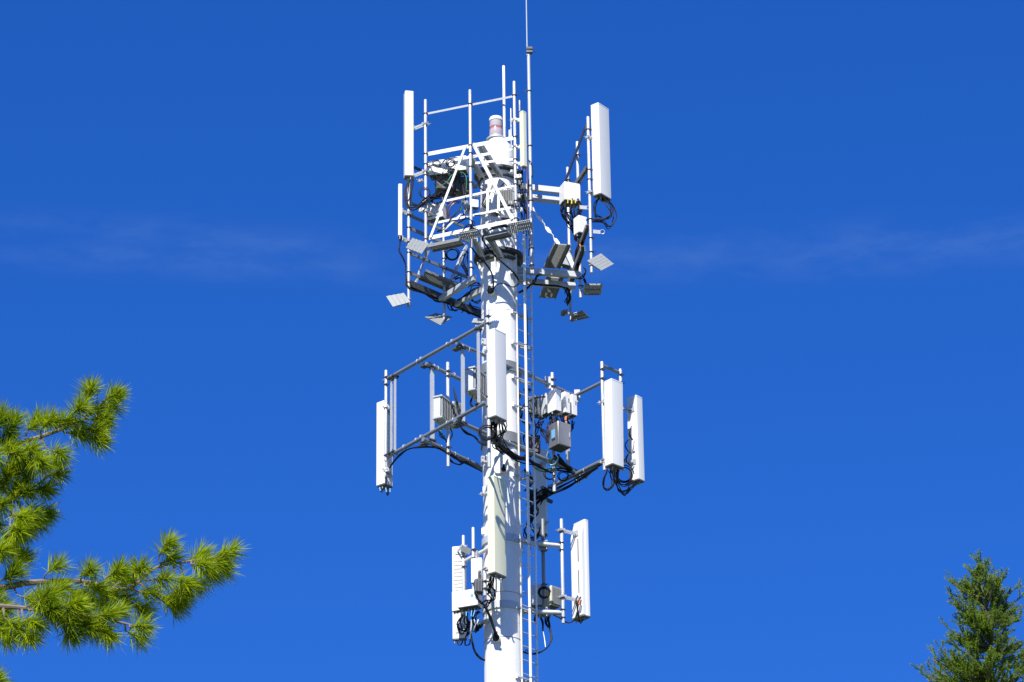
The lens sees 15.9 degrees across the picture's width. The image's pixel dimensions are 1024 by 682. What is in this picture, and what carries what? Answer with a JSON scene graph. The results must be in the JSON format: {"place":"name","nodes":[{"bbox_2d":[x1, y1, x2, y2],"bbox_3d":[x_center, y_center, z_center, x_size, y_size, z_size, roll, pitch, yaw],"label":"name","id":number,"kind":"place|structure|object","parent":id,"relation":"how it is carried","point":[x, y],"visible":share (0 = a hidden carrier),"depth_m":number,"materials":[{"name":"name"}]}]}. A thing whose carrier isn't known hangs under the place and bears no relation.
{"place":"outdoors","nodes":[
{"label":"outdoors","id":0,"kind":"place"},
{"bbox_2d":[435,174,460,194],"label":"radio unit","id":1,"kind":"object","parent":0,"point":[443,180],"visible":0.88,"depth_m":91.23,"materials":[{"name":"grey metal"}]},
{"bbox_2d":[0,0,1023,681],"label":"sky","id":2,"kind":"structure","parent":0,"point":[811,298],"materials":[{"name":"blue"}]},
{"label":"ground","id":3,"kind":"structure","parent":0,"visible":0},
{"bbox_2d":[0,371,249,681],"bbox_3d":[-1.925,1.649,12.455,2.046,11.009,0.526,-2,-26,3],"label":"pine tree","id":4,"kind":"object","parent":3,"relation":"on","point":[80,615],"visible":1,"depth_m":12.86,"materials":[{"name":"green plant"}]},
{"bbox_2d":[474,137,523,681],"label":"monopole tower","id":5,"kind":"structure","parent":3,"relation":"on","point":[502,658],"depth_m":88.29,"materials":[{"name":"metal"}]},
{"bbox_2d":[405,166,480,322],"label":"antenna mount","id":6,"kind":"object","parent":5,"relation":"attached to","point":[450,287],"visible":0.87,"depth_m":91.44,"materials":[{"name":"metal"}]},
{"bbox_2d":[386,293,411,306],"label":"step grating","id":7,"kind":"object","parent":6,"relation":"attached to","point":[396,300],"visible":1,"depth_m":90.40,"materials":[{"name":"metal"}]},
{"bbox_2d":[398,184,413,242],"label":"panel antenna","id":8,"kind":"object","parent":6,"relation":"attached to","point":[401,211],"visible":0.94,"depth_m":91.31,"materials":[{"name":"plastic"}]},
{"bbox_2d":[405,279,446,303],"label":"cable bundle","id":9,"kind":"object","parent":6,"relation":"attached to","point":[431,297],"visible":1,"depth_m":90.89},
{"bbox_2d":[425,313,451,324],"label":"step grating","id":10,"kind":"object","parent":6,"relation":"attached to","point":[437,318],"visible":1,"depth_m":91.14,"materials":[{"name":"metal"}]},
{"bbox_2d":[445,248,459,260],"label":"cable coil","id":11,"kind":"object","parent":6,"relation":"hanging from","point":[448,258],"visible":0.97,"depth_m":91.42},
{"bbox_2d":[447,301,469,314],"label":"cable bundle","id":12,"kind":"object","parent":6,"relation":"attached to","point":[455,310],"visible":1,"depth_m":91.29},
{"bbox_2d":[459,250,468,275],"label":"cable bundle","id":13,"kind":"object","parent":6,"relation":"attached to","point":[465,269],"visible":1,"depth_m":90.99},
{"bbox_2d":[453,274,480,309],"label":"cable bundle","id":14,"kind":"object","parent":6,"relation":"attached to","point":[472,300],"visible":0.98,"depth_m":91.29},
{"bbox_2d":[416,81,525,258],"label":"antenna mount","id":15,"kind":"object","parent":5,"relation":"attached to","point":[458,242],"visible":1,"depth_m":90.18,"materials":[{"name":"metal"}]},
{"bbox_2d":[404,91,430,180],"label":"panel antenna","id":16,"kind":"object","parent":15,"relation":"attached to","point":[409,127],"visible":1,"depth_m":91.62,"materials":[{"name":"plastic"}]},
{"bbox_2d":[406,238,428,253],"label":"step grating","id":17,"kind":"object","parent":15,"relation":"attached to","point":[420,246],"visible":1,"depth_m":89.86,"materials":[{"name":"metal"}]},
{"bbox_2d":[404,177,452,210],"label":"cable bundle","id":18,"kind":"object","parent":15,"relation":"attached to","point":[418,206],"visible":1,"depth_m":90.70,"materials":[{"name":"rubber"}]},
{"bbox_2d":[422,202,446,223],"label":"radio unit","id":19,"kind":"object","parent":15,"relation":"attached to","point":[433,209],"visible":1,"depth_m":90.81,"materials":[{"name":"metal"}]},
{"bbox_2d":[428,159,449,180],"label":"radio unit","id":20,"kind":"object","parent":15,"relation":"attached to","point":[437,171],"visible":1,"depth_m":91.28,"materials":[{"name":"metal"}]},
{"bbox_2d":[422,191,455,205],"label":"cable bundle","id":21,"kind":"object","parent":15,"relation":"attached to","point":[451,195],"visible":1,"depth_m":90.76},
{"bbox_2d":[427,159,462,194],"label":"cable bundle","id":22,"kind":"object","parent":15,"relation":"attached to","point":[445,173],"visible":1,"depth_m":90.83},
{"bbox_2d":[437,174,465,231],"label":"cable bundle","id":23,"kind":"object","parent":15,"relation":"attached to","point":[464,193],"visible":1,"depth_m":90.07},
{"bbox_2d":[446,200,460,217],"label":"cable bundle","id":24,"kind":"object","parent":15,"relation":"attached to","point":[455,202],"visible":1,"depth_m":90.27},
{"bbox_2d":[449,155,468,176],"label":"radio unit","id":25,"kind":"object","parent":15,"relation":"attached to","point":[463,166],"visible":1,"depth_m":91.04,"materials":[{"name":"metal"}]},
{"bbox_2d":[455,176,468,196],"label":"radio unit","id":26,"kind":"object","parent":15,"relation":"attached to","point":[458,189],"visible":0.75,"depth_m":91.13,"materials":[{"name":"metal"}]},
{"bbox_2d":[457,217,476,231],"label":"cable bundle","id":27,"kind":"object","parent":15,"relation":"attached to","point":[465,218],"visible":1,"depth_m":89.62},
{"bbox_2d":[459,228,482,239],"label":"step grating","id":28,"kind":"object","parent":15,"relation":"attached to","point":[472,233],"visible":1,"depth_m":89.04,"materials":[{"name":"metal"}]},
{"bbox_2d":[472,199,478,210],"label":"junction box","id":29,"kind":"object","parent":15,"relation":"attached to","point":[475,204],"visible":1,"depth_m":89.95,"materials":[{"name":"metal"}]},
{"bbox_2d":[481,225,518,280],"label":"cable bundle","id":30,"kind":"object","parent":15,"relation":"hanging from","point":[488,248],"visible":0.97,"depth_m":89.91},
{"bbox_2d":[502,65,505,137],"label":"whip antenna","id":31,"kind":"object","parent":15,"relation":"attached to","point":[504,106],"visible":1,"depth_m":90.84,"materials":[{"name":"metal"}]},
{"bbox_2d":[500,188,513,207],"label":"radio unit","id":32,"kind":"object","parent":15,"relation":"attached to","point":[507,194],"visible":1,"depth_m":89.94,"materials":[{"name":"metal"}]},
{"bbox_2d":[500,210,513,220],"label":"radio unit","id":33,"kind":"object","parent":15,"relation":"attached to","point":[504,215],"visible":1,"depth_m":89.59,"materials":[{"name":"metal"}]},
{"bbox_2d":[509,110,526,171],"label":"panel antenna","id":34,"kind":"object","parent":15,"relation":"attached to","point":[522,146],"visible":1,"depth_m":89.87,"materials":[{"name":"plastic"}]},
{"bbox_2d":[508,219,531,232],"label":"step grating","id":35,"kind":"object","parent":15,"relation":"attached to","point":[514,229],"visible":1,"depth_m":88.37,"materials":[{"name":"metal"}]},
{"bbox_2d":[461,527,492,633],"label":"antenna mount","id":36,"kind":"object","parent":5,"relation":"attached to","point":[476,553],"visible":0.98,"depth_m":87.18,"materials":[{"name":"metal"}]},
{"bbox_2d":[452,590,461,614],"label":"radio unit","id":37,"kind":"object","parent":36,"relation":"attached to","point":[455,609],"visible":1,"depth_m":86.55,"materials":[{"name":"metal"}]},
{"bbox_2d":[452,544,466,642],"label":"panel antenna","id":38,"kind":"object","parent":36,"relation":"attached to","point":[456,569],"visible":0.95,"depth_m":87.46,"materials":[{"name":"plastic"}]},
{"bbox_2d":[457,589,481,615],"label":"radio unit","id":39,"kind":"object","parent":36,"relation":"attached to","point":[467,600],"visible":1,"depth_m":86.11,"materials":[{"name":"metal"}]},
{"bbox_2d":[456,610,482,637],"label":"cable bundle","id":40,"kind":"object","parent":39,"relation":"hanging from","point":[468,624],"visible":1,"depth_m":86.28,"materials":[{"name":"rubber"}]},
{"bbox_2d":[469,616,481,638],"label":"cable bundle","id":41,"kind":"object","parent":36,"relation":"attached to","point":[478,623],"visible":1,"depth_m":86.02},
{"bbox_2d":[471,557,482,585],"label":"radio unit","id":42,"kind":"object","parent":36,"relation":"attached to","point":[476,565],"visible":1,"depth_m":86.70,"materials":[{"name":"metal"}]},
{"bbox_2d":[474,578,482,595],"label":"radio unit","id":43,"kind":"object","parent":36,"relation":"attached to","point":[478,585],"visible":1,"depth_m":86.02,"materials":[{"name":"metal"}]},
{"bbox_2d":[475,592,491,608],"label":"cable bundle","id":44,"kind":"object","parent":43,"relation":"attached to","point":[482,602],"visible":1,"depth_m":85.95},
{"bbox_2d":[479,475,505,580],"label":"panel antenna","id":45,"kind":"object","parent":36,"relation":"attached to","point":[496,505],"visible":1,"depth_m":86.26,"materials":[{"name":"plastic"}]},
{"bbox_2d":[487,576,495,600],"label":"cable bundle","id":46,"kind":"object","parent":45,"relation":"attached to","point":[489,586],"visible":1,"depth_m":86.06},
{"bbox_2d":[471,633,484,660],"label":"cable bundle","id":47,"kind":"object","parent":5,"relation":"attached to","point":[476,654],"visible":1,"depth_m":86.19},
{"bbox_2d":[471,318,485,323],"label":"step grating","id":48,"kind":"object","parent":5,"relation":"attached to","point":[477,321],"visible":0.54,"depth_m":89.59,"materials":[{"name":"metal"}]},
{"bbox_2d":[471,248,493,290],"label":"cable bundle","id":49,"kind":"object","parent":5,"relation":"attached to","point":[482,260],"visible":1,"depth_m":89.86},
{"bbox_2d":[483,604,499,638],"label":"cable bundle","id":50,"kind":"object","parent":5,"relation":"attached to","point":[491,621],"visible":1,"depth_m":85.88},
{"bbox_2d":[486,115,502,140],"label":"aviation beacon","id":51,"kind":"object","parent":5,"relation":"on","point":[496,126],"visible":0.84,"depth_m":92.40,"materials":[{"name":"plastic"}]},
{"bbox_2d":[382,309,624,503],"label":"antenna mount","id":52,"kind":"object","parent":5,"relation":"attached to","point":[548,381],"visible":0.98,"depth_m":88.91,"materials":[{"name":"metal"}]},
{"bbox_2d":[376,400,392,490],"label":"panel antenna","id":53,"kind":"object","parent":52,"relation":"attached to","point":[382,467],"visible":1,"depth_m":89.52,"materials":[{"name":"plastic"}]},
{"bbox_2d":[389,446,482,472],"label":"cable bundle","id":54,"kind":"object","parent":52,"relation":"attached to","point":[401,453],"visible":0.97,"depth_m":88.66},
{"bbox_2d":[433,394,455,429],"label":"radio unit","id":55,"kind":"object","parent":52,"relation":"attached to","point":[444,406],"visible":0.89,"depth_m":88.53,"materials":[{"name":"metal"}]},
{"bbox_2d":[452,401,460,416],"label":"radio unit","id":56,"kind":"object","parent":52,"relation":"attached to","point":[457,409],"visible":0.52,"depth_m":89.11,"materials":[{"name":"metal"}]},
{"bbox_2d":[453,386,476,411],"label":"cable bundle","id":57,"kind":"object","parent":52,"relation":"attached to","point":[471,404],"visible":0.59,"depth_m":88.70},
{"bbox_2d":[465,366,486,401],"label":"radio unit","id":58,"kind":"object","parent":52,"relation":"attached to","point":[471,381],"visible":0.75,"depth_m":88.13,"materials":[{"name":"metal"}]},
{"bbox_2d":[459,407,492,445],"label":"cable bundle","id":59,"kind":"object","parent":52,"relation":"hanging from","point":[469,434],"visible":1,"depth_m":86.95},
{"bbox_2d":[478,425,495,440],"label":"cable coil","id":60,"kind":"object","parent":52,"relation":"hanging from","point":[480,429],"visible":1,"depth_m":85.67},
{"bbox_2d":[484,328,506,424],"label":"panel antenna","id":61,"kind":"object","parent":52,"relation":"attached to","point":[497,384],"visible":1,"depth_m":86.09,"materials":[{"name":"plastic"}]},
{"bbox_2d":[491,420,540,465],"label":"cable bundle","id":62,"kind":"object","parent":52,"relation":"attached to","point":[502,450],"visible":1,"depth_m":87.25,"materials":[{"name":"rubber"}]},
{"bbox_2d":[491,433,552,473],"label":"cable bundle","id":63,"kind":"object","parent":52,"relation":"attached to","point":[535,464],"visible":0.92,"depth_m":88.34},
{"bbox_2d":[524,468,538,522],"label":"cable bundle","id":64,"kind":"object","parent":52,"relation":"attached to","point":[531,496],"visible":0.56,"depth_m":89.21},
{"bbox_2d":[523,522,539,540],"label":"cable bundle","id":65,"kind":"object","parent":52,"relation":"hanging from","point":[531,536],"visible":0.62,"depth_m":89.19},
{"bbox_2d":[528,435,540,455],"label":"cabinet","id":66,"kind":"object","parent":52,"relation":"attached to","point":[537,445],"visible":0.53,"depth_m":89.73,"materials":[{"name":"grey metal"}]},
{"bbox_2d":[529,395,540,418],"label":"radio unit","id":67,"kind":"object","parent":52,"relation":"attached to","point":[537,408],"visible":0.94,"depth_m":89.89,"materials":[{"name":"metal"}]},
{"bbox_2d":[532,449,548,537],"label":"panel antenna","id":68,"kind":"object","parent":52,"relation":"attached to","point":[540,480],"visible":0.47,"depth_m":91.31,"materials":[{"name":"plastic"}]},
{"bbox_2d":[530,486,552,507],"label":"cable bundle","id":69,"kind":"object","parent":52,"relation":"attached to","point":[546,491],"visible":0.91,"depth_m":90.10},
{"bbox_2d":[537,393,549,419],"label":"radio unit","id":70,"kind":"object","parent":52,"relation":"attached to","point":[544,414],"visible":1,"depth_m":89.91,"materials":[{"name":"metal"}]},
{"bbox_2d":[547,388,560,415],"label":"radio unit","id":71,"kind":"object","parent":52,"relation":"attached to","point":[554,401],"visible":1,"depth_m":89.45,"materials":[{"name":"metal"}]},
{"bbox_2d":[536,414,574,443],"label":"cable bundle","id":72,"kind":"object","parent":52,"relation":"attached to","point":[542,430],"visible":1,"depth_m":89.49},
{"bbox_2d":[548,421,570,452],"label":"cabinet","id":73,"kind":"object","parent":52,"relation":"attached to","point":[559,438],"visible":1,"depth_m":89.03,"materials":[{"name":"silver metal"}]},
{"bbox_2d":[558,391,569,417],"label":"radio unit","id":74,"kind":"object","parent":52,"relation":"attached to","point":[565,403],"visible":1,"depth_m":89.67,"materials":[{"name":"metal"}]},
{"bbox_2d":[551,454,577,473],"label":"cable bundle","id":75,"kind":"object","parent":52,"relation":"attached to","point":[561,461],"visible":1,"depth_m":89.49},
{"bbox_2d":[531,464,601,507],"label":"cable bundle","id":76,"kind":"object","parent":52,"relation":"attached to","point":[587,473],"visible":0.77,"depth_m":89.73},
{"bbox_2d":[564,394,576,419],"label":"radio unit","id":77,"kind":"object","parent":52,"relation":"attached to","point":[573,407],"visible":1,"depth_m":89.90,"materials":[{"name":"metal"}]},
{"bbox_2d":[598,378,623,471],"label":"panel antenna","id":78,"kind":"object","parent":52,"relation":"attached to","point":[612,401],"visible":1,"depth_m":89.07,"materials":[{"name":"plastic"}]},
{"bbox_2d":[602,469,636,495],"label":"cable bundle","id":79,"kind":"object","parent":78,"relation":"hanging from","point":[617,481],"visible":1,"depth_m":88.65,"materials":[{"name":"rubber"}]},
{"bbox_2d":[616,465,633,482],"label":"cable coil","id":80,"kind":"object","parent":52,"relation":"hanging from","point":[628,480],"visible":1,"depth_m":89.22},
{"bbox_2d":[623,395,644,485],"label":"panel antenna","id":81,"kind":"object","parent":52,"relation":"attached to","point":[634,410],"visible":0.98,"depth_m":89.89,"materials":[{"name":"plastic"}]},
{"bbox_2d":[510,207,538,681],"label":"ladder","id":82,"kind":"object","parent":5,"relation":"attached to","point":[521,380],"visible":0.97,"depth_m":88.34,"materials":[{"name":"metal"}]},
{"bbox_2d":[525,191,527,354],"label":"riser cable","id":83,"kind":"object","parent":82,"relation":"attached to","point":[526,302],"visible":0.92,"depth_m":90.11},
{"bbox_2d":[526,164,529,255],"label":"riser cable","id":84,"kind":"object","parent":82,"relation":"attached to","point":[527,208],"visible":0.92,"depth_m":91.23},
{"bbox_2d":[519,392,538,446],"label":"cable bundle","id":85,"kind":"object","parent":5,"relation":"attached to","point":[536,427],"visible":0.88,"depth_m":89.44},
{"bbox_2d":[523,619,552,654],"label":"cable bundle","id":86,"kind":"object","parent":5,"relation":"attached to","point":[551,635],"visible":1,"depth_m":86.95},
{"bbox_2d":[523,518,565,623],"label":"antenna mount","id":87,"kind":"object","parent":5,"relation":"attached to","point":[543,545],"visible":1,"depth_m":87.63,"materials":[{"name":"metal"}]},
{"bbox_2d":[531,584,541,608],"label":"radio unit","id":88,"kind":"object","parent":87,"relation":"attached to","point":[539,602],"visible":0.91,"depth_m":87.74,"materials":[{"name":"metal"}]},
{"bbox_2d":[534,614,550,631],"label":"cable bundle","id":89,"kind":"object","parent":87,"relation":"hanging from","point":[546,619],"visible":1,"depth_m":87.23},
{"bbox_2d":[538,586,550,598],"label":"cable coil","id":90,"kind":"object","parent":87,"relation":"hanging from","point":[541,588],"visible":1,"depth_m":87.53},
{"bbox_2d":[546,585,560,609],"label":"radio unit","id":91,"kind":"object","parent":87,"relation":"attached to","point":[553,601],"visible":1,"depth_m":87.77,"materials":[{"name":"metal"}]},
{"bbox_2d":[556,519,589,622],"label":"panel antenna","id":92,"kind":"object","parent":87,"relation":"attached to","point":[580,579],"visible":1,"depth_m":87.60,"materials":[{"name":"plastic"}]},
{"bbox_2d":[517,116,604,320],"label":"antenna mount","id":93,"kind":"object","parent":5,"relation":"attached to","point":[557,256],"visible":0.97,"depth_m":91.01,"materials":[{"name":"metal"}]},
{"bbox_2d":[526,0,535,269],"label":"lightning mast","id":94,"kind":"object","parent":93,"relation":"attached to","point":[529,145],"visible":0.98,"depth_m":91.81,"materials":[{"name":"metal"}]},
{"bbox_2d":[519,160,532,219],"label":"cable bundle","id":95,"kind":"object","parent":94,"relation":"attached to","point":[524,208],"visible":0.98,"depth_m":90.47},
{"bbox_2d":[518,273,564,292],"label":"cable bundle","id":96,"kind":"object","parent":93,"relation":"attached to","point":[534,283],"visible":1,"depth_m":90.63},
{"bbox_2d":[561,250,572,269],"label":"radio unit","id":97,"kind":"object","parent":93,"relation":"attached to","point":[565,265],"visible":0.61,"depth_m":91.81,"materials":[{"name":"metal"}]},
{"bbox_2d":[563,287,570,305],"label":"cable bundle","id":98,"kind":"object","parent":93,"relation":"hanging from","point":[568,299],"visible":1,"depth_m":91.21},
{"bbox_2d":[559,181,581,207],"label":"junction box","id":99,"kind":"object","parent":93,"relation":"attached to","point":[569,190],"visible":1,"depth_m":91.57,"materials":[{"name":"metal"}]},
{"bbox_2d":[560,198,581,241],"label":"cable bundle","id":100,"kind":"object","parent":99,"relation":"hanging from","point":[565,214],"visible":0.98,"depth_m":91.29,"materials":[{"name":"rubber"}]},
{"bbox_2d":[570,310,588,321],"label":"step grating","id":101,"kind":"object","parent":93,"relation":"attached to","point":[580,315],"visible":1,"depth_m":91.73,"materials":[{"name":"metal"}]},
{"bbox_2d":[573,215,586,241],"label":"junction box","id":102,"kind":"object","parent":93,"relation":"attached to","point":[579,222],"visible":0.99,"depth_m":91.00,"materials":[{"name":"metal"}]},
{"bbox_2d":[574,235,584,268],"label":"cable bundle","id":103,"kind":"object","parent":102,"relation":"hanging from","point":[577,250],"visible":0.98,"depth_m":90.84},
{"bbox_2d":[579,283,602,294],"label":"step grating","id":104,"kind":"object","parent":93,"relation":"attached to","point":[594,289],"visible":1,"depth_m":90.61,"materials":[{"name":"metal"}]},
{"bbox_2d":[584,102,610,202],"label":"panel antenna","id":105,"kind":"object","parent":93,"relation":"attached to","point":[600,140],"visible":1,"depth_m":90.88,"materials":[{"name":"plastic"}]},
{"bbox_2d":[586,198,616,228],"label":"cable bundle","id":106,"kind":"object","parent":105,"relation":"attached to","point":[602,219],"visible":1,"depth_m":90.20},
{"bbox_2d":[587,254,613,270],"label":"step grating","id":107,"kind":"object","parent":93,"relation":"attached to","point":[601,262],"visible":1,"depth_m":89.33,"materials":[{"name":"metal"}]},
{"bbox_2d":[523,234,532,681],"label":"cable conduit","id":108,"kind":"object","parent":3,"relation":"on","point":[527,467],"visible":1,"depth_m":87.97,"materials":[{"name":"metal"}]},
{"bbox_2d":[910,549,1023,681],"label":"conifer tree","id":109,"kind":"object","parent":3,"relation":"on","point":[980,623],"visible":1,"depth_m":38.23,"materials":[{"name":"green plant"}]},
{"bbox_2d":[1010,647,1023,678],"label":"conifer tree","id":110,"kind":"object","parent":3,"relation":"on","point":[1022,662],"visible":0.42,"depth_m":40.38,"materials":[{"name":"green plant"}]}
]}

